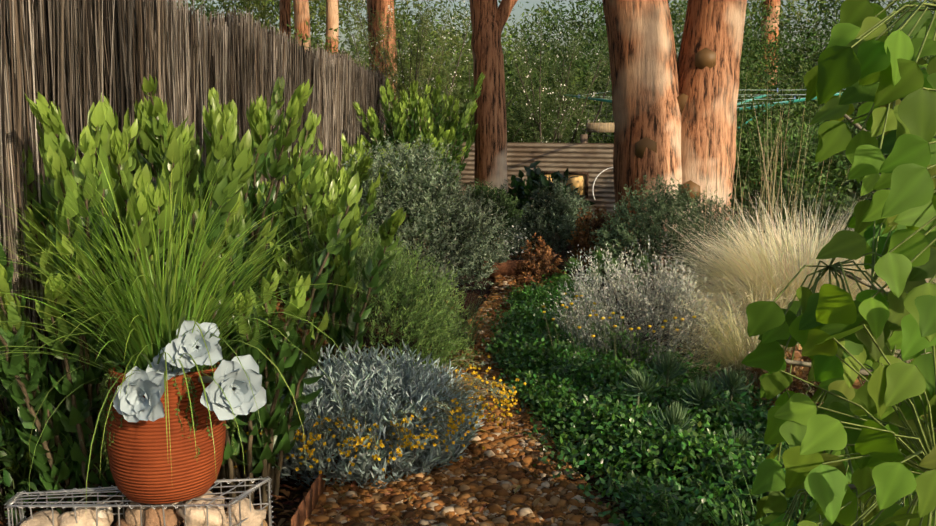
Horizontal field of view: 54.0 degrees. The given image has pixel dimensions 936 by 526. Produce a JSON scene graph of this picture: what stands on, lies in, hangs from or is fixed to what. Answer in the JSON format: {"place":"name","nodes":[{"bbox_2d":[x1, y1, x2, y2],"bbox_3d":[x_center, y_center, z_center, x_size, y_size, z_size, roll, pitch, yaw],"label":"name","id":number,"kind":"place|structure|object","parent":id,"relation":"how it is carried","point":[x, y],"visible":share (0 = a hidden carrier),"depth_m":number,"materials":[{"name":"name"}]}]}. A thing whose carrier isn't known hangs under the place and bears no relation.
{"place":"outdoors","nodes":[
{"label":"outdoors","id":0,"kind":"place"},
{"bbox_2d":[322,431,571,522],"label":"pebbles","id":1,"kind":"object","parent":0,"point":[544,479],"depth_m":4.21,"materials":[{"name":"brown stone"}]},
{"bbox_2d":[286,275,623,525],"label":"gravel path","id":2,"kind":"structure","parent":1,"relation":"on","point":[535,503],"depth_m":4.26,"materials":[{"name":"brown gravel"}]},
{"bbox_2d":[0,128,935,525],"bbox_3d":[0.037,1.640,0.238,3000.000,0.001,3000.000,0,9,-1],"label":"ground","id":3,"kind":"structure","parent":0,"point":[290,502],"depth_m":7.28,"materials":[{"name":"brown soil"}]},
{"bbox_2d":[0,298,108,524],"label":"shrubs","id":4,"kind":"object","parent":3,"relation":"on","point":[6,479],"visible":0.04,"depth_m":3.63,"materials":[{"name":"green plant"}]},
{"bbox_2d":[4,476,273,525],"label":"gabion cage","id":5,"kind":"object","parent":3,"relation":"on","point":[19,496],"visible":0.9,"depth_m":3.17,"materials":[{"name":"metal"}]},
{"bbox_2d":[20,491,267,525],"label":"gabion stones","id":6,"kind":"object","parent":3,"relation":"on","point":[193,516],"visible":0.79,"depth_m":3.16,"materials":[{"name":"beige stone"}]},
{"bbox_2d":[106,362,225,503],"bbox_3d":[-1.044,0.577,3.192,0.396,0.482,0.413,0,9,-1],"label":"terracotta pot","id":7,"kind":"object","parent":6,"relation":"on","point":[142,460],"visible":0.52,"depth_m":3.03,"materials":[{"name":"orange ceramic"}]},
{"bbox_2d":[98,353,237,469],"bbox_3d":[-1.034,0.496,3.174,0.419,0.406,0.408,3,9,19],"label":"trailing plant","id":8,"kind":"object","parent":7,"relation":"on","point":[117,362],"visible":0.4,"depth_m":3.06,"materials":[{"name":"green plant"}]},
{"bbox_2d":[113,320,266,421],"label":"cotyledon rosettes","id":9,"kind":"object","parent":7,"relation":"on","point":[135,405],"visible":0.9,"depth_m":2.91,"materials":[{"name":"white plant"}]},
{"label":"pot soil","id":10,"kind":"structure","parent":7,"relation":"on","visible":0},
{"bbox_2d":[0,117,394,495],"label":"potted grass","id":11,"kind":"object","parent":10,"relation":"on","point":[151,336],"depth_m":3.01,"materials":[{"name":"green plant"}]},
{"bbox_2d":[0,0,389,519],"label":"brushwood fence","id":12,"kind":"object","parent":3,"relation":"on","point":[59,50],"visible":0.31,"depth_m":5.10,"materials":[{"name":"brown wood"}]},
{"bbox_2d":[10,1,372,401],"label":"fence wires","id":13,"kind":"object","parent":12,"relation":"attached to","point":[108,94],"visible":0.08,"depth_m":4.63,"materials":[{"name":"grey metal"}]},
{"bbox_2d":[0,72,484,525],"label":"laurel","id":14,"kind":"object","parent":3,"relation":"on","point":[238,165],"depth_m":3.93,"materials":[{"name":"green plant"}]},
{"bbox_2d":[0,336,491,511],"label":"strappy tufts","id":15,"kind":"object","parent":3,"relation":"on","point":[17,474],"visible":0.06,"depth_m":3.92,"materials":[{"name":"green plant"}]},
{"bbox_2d":[238,339,486,488],"bbox_3d":[-0.564,0.677,4.745,1.333,0.554,1.500,0,9,-1],"label":"silver shrub","id":16,"kind":"object","parent":3,"relation":"on","point":[375,388],"visible":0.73,"depth_m":4.40,"materials":[{"name":"grey plant"}]},
{"bbox_2d":[234,355,525,474],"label":"yellow flowers","id":17,"kind":"object","parent":16,"relation":"attached to","point":[395,422],"visible":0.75,"depth_m":4.25,"materials":[{"name":"yellow plant"}]},
{"bbox_2d":[0,248,765,524],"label":"euphorbia rosettes","id":18,"kind":"object","parent":3,"relation":"on","point":[732,382],"visible":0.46,"depth_m":4.85,"materials":[{"name":"green plant"}]},
{"bbox_2d":[266,205,506,375],"bbox_3d":[-0.630,-0.044,7.441,2.078,1.176,4.783,0,9,-1],"label":"green shrub","id":19,"kind":"object","parent":3,"relation":"on","point":[397,275],"visible":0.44,"depth_m":5.92,"materials":[{"name":"green plant"}]},
{"bbox_2d":[0,288,813,525],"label":"leaf litter","id":20,"kind":"object","parent":3,"relation":"on","point":[300,487],"visible":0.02,"depth_m":4.06,"materials":[{"name":"brown plant"}]},
{"bbox_2d":[291,255,528,525],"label":"edging","id":21,"kind":"object","parent":3,"relation":"on","point":[306,507],"visible":0.38,"depth_m":4.01,"materials":[{"name":"brown metal"}]},
{"bbox_2d":[352,9,610,142],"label":"tree limbs","id":22,"kind":"object","parent":3,"relation":"on","point":[539,123],"visible":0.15,"depth_m":15.66,"materials":[{"name":"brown wood"}]},
{"bbox_2d":[316,0,613,142],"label":"shrubs","id":23,"kind":"object","parent":22,"relation":"on","point":[566,122],"depth_m":15.65,"materials":[{"name":"green plant"}]},
{"bbox_2d":[279,0,779,271],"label":"tree trunks","id":24,"kind":"object","parent":3,"relation":"on","point":[653,78],"visible":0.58,"depth_m":10.56,"materials":[{"name":"brown plant"}]},
{"bbox_2d":[635,47,715,200],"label":"tree knots","id":25,"kind":"object","parent":24,"relation":"attached to","point":[704,57],"visible":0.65,"depth_m":10.51,"materials":[{"name":"brown wood"}]},
{"bbox_2d":[338,134,747,299],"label":"shrubs","id":26,"kind":"object","parent":3,"relation":"on","point":[479,219],"visible":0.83,"depth_m":8.54,"materials":[{"name":"green plant"}]},
{"bbox_2d":[492,161,594,270],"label":"shrubs","id":27,"kind":"object","parent":3,"relation":"on","point":[536,177],"visible":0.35,"depth_m":12.42,"materials":[{"name":"green plant"}]},
{"bbox_2d":[502,225,534,258],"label":"white flowers","id":28,"kind":"object","parent":27,"relation":"attached to","point":[518,242],"visible":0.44,"depth_m":10.27,"materials":[{"name":"white plant"}]},
{"bbox_2d":[168,0,934,196],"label":"background trees","id":29,"kind":"object","parent":3,"relation":"on","point":[264,7],"visible":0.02,"depth_m":25.55,"materials":[{"name":"green plant"}]},
{"bbox_2d":[257,206,867,412],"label":"shrubs","id":30,"kind":"object","parent":3,"relation":"on","point":[582,239],"visible":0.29,"depth_m":8.62,"materials":[{"name":"brown plant"}]},
{"bbox_2d":[537,134,588,197],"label":"wall frame posts","id":31,"kind":"object","parent":3,"relation":"on","point":[583,138],"depth_m":14.26,"materials":[{"name":"brown wood"}]},
{"bbox_2d":[453,142,615,229],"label":"corrugated iron wall","id":32,"kind":"structure","parent":31,"relation":"attached to","point":[594,160],"depth_m":14.37,"materials":[{"name":"grey metal"}]},
{"bbox_2d":[592,167,614,209],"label":"white wire hoops","id":33,"kind":"object","parent":3,"relation":"on","point":[595,180],"visible":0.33,"depth_m":13.19,"materials":[{"name":"paint"}]},
{"bbox_2d":[373,0,935,278],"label":"bushes","id":34,"kind":"object","parent":3,"relation":"on","point":[836,192],"visible":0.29,"depth_m":12.15,"materials":[{"name":"green plant"}]},
{"bbox_2d":[543,233,785,369],"bbox_3d":[1.399,0.248,6.275,1.774,0.907,1.450,0,9,-1],"label":"lavender bush","id":35,"kind":"object","parent":3,"relation":"on","point":[638,299],"visible":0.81,"depth_m":6.10,"materials":[{"name":"grey plant"}]},
{"bbox_2d":[542,292,695,379],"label":"yellow flowers","id":36,"kind":"object","parent":35,"relation":"attached to","point":[609,317],"visible":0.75,"depth_m":5.78,"materials":[{"name":"yellow plant"}]},
{"bbox_2d":[474,264,912,525],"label":"green groundcover","id":37,"kind":"object","parent":3,"relation":"on","point":[526,334],"visible":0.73,"depth_m":4.70,"materials":[{"name":"green plant"}]},
{"bbox_2d":[565,94,841,127],"bbox_3d":[3.701,-1.612,14.447,3.707,2.182,3.709,-1,9,-7],"label":"clothes hoist","id":38,"kind":"object","parent":3,"relation":"on","point":[758,97],"visible":0.1,"depth_m":15.29,"materials":[{"name":"paint"}]},
{"bbox_2d":[583,101,614,131],"bbox_3d":[2.213,-2.497,15.463,0.534,0.588,0.423,0,9,-1],"label":"hanging tray","id":39,"kind":"object","parent":38,"relation":"hanging from","point":[602,127],"visible":0.67,"depth_m":15.29,"materials":[{"name":"brown wood"}]},
{"bbox_2d":[586,105,612,139],"bbox_3d":[2.465,-2.133,13.919,1.477,0.530,0.004,4,10,25],"label":"wire netting","id":40,"kind":"object","parent":38,"relation":"attached to","point":[599,122],"visible":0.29,"depth_m":14.14,"materials":[{"name":"grey metal"}]},
{"bbox_2d":[584,88,841,107],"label":"hoist lines","id":41,"kind":"object","parent":38,"relation":"on","point":[794,95],"visible":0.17,"depth_m":13.50,"materials":[{"name":"paint"}]},
{"bbox_2d":[617,61,935,401],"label":"ornamental grass","id":42,"kind":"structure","parent":3,"relation":"on","point":[769,277],"depth_m":6.34,"materials":[{"name":"beige plant"}]},
{"bbox_2d":[177,0,933,121],"label":"sky","id":43,"kind":"structure","parent":0,"point":[517,11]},
{"bbox_2d":[545,174,585,194],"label":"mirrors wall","id":44,"kind":"structure","parent":0,"point":[579,182],"depth_m":14.33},
{"bbox_2d":[642,429,911,525],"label":"grass","id":45,"kind":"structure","parent":0,"point":[757,524],"depth_m":3.68,"materials":[{"name":"green plant"}]},
{"bbox_2d":[741,0,935,525],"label":"climbing vine","id":46,"kind":"object","parent":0,"point":[881,73],"depth_m":1.96,"materials":[{"name":"green plant"}]}
]}

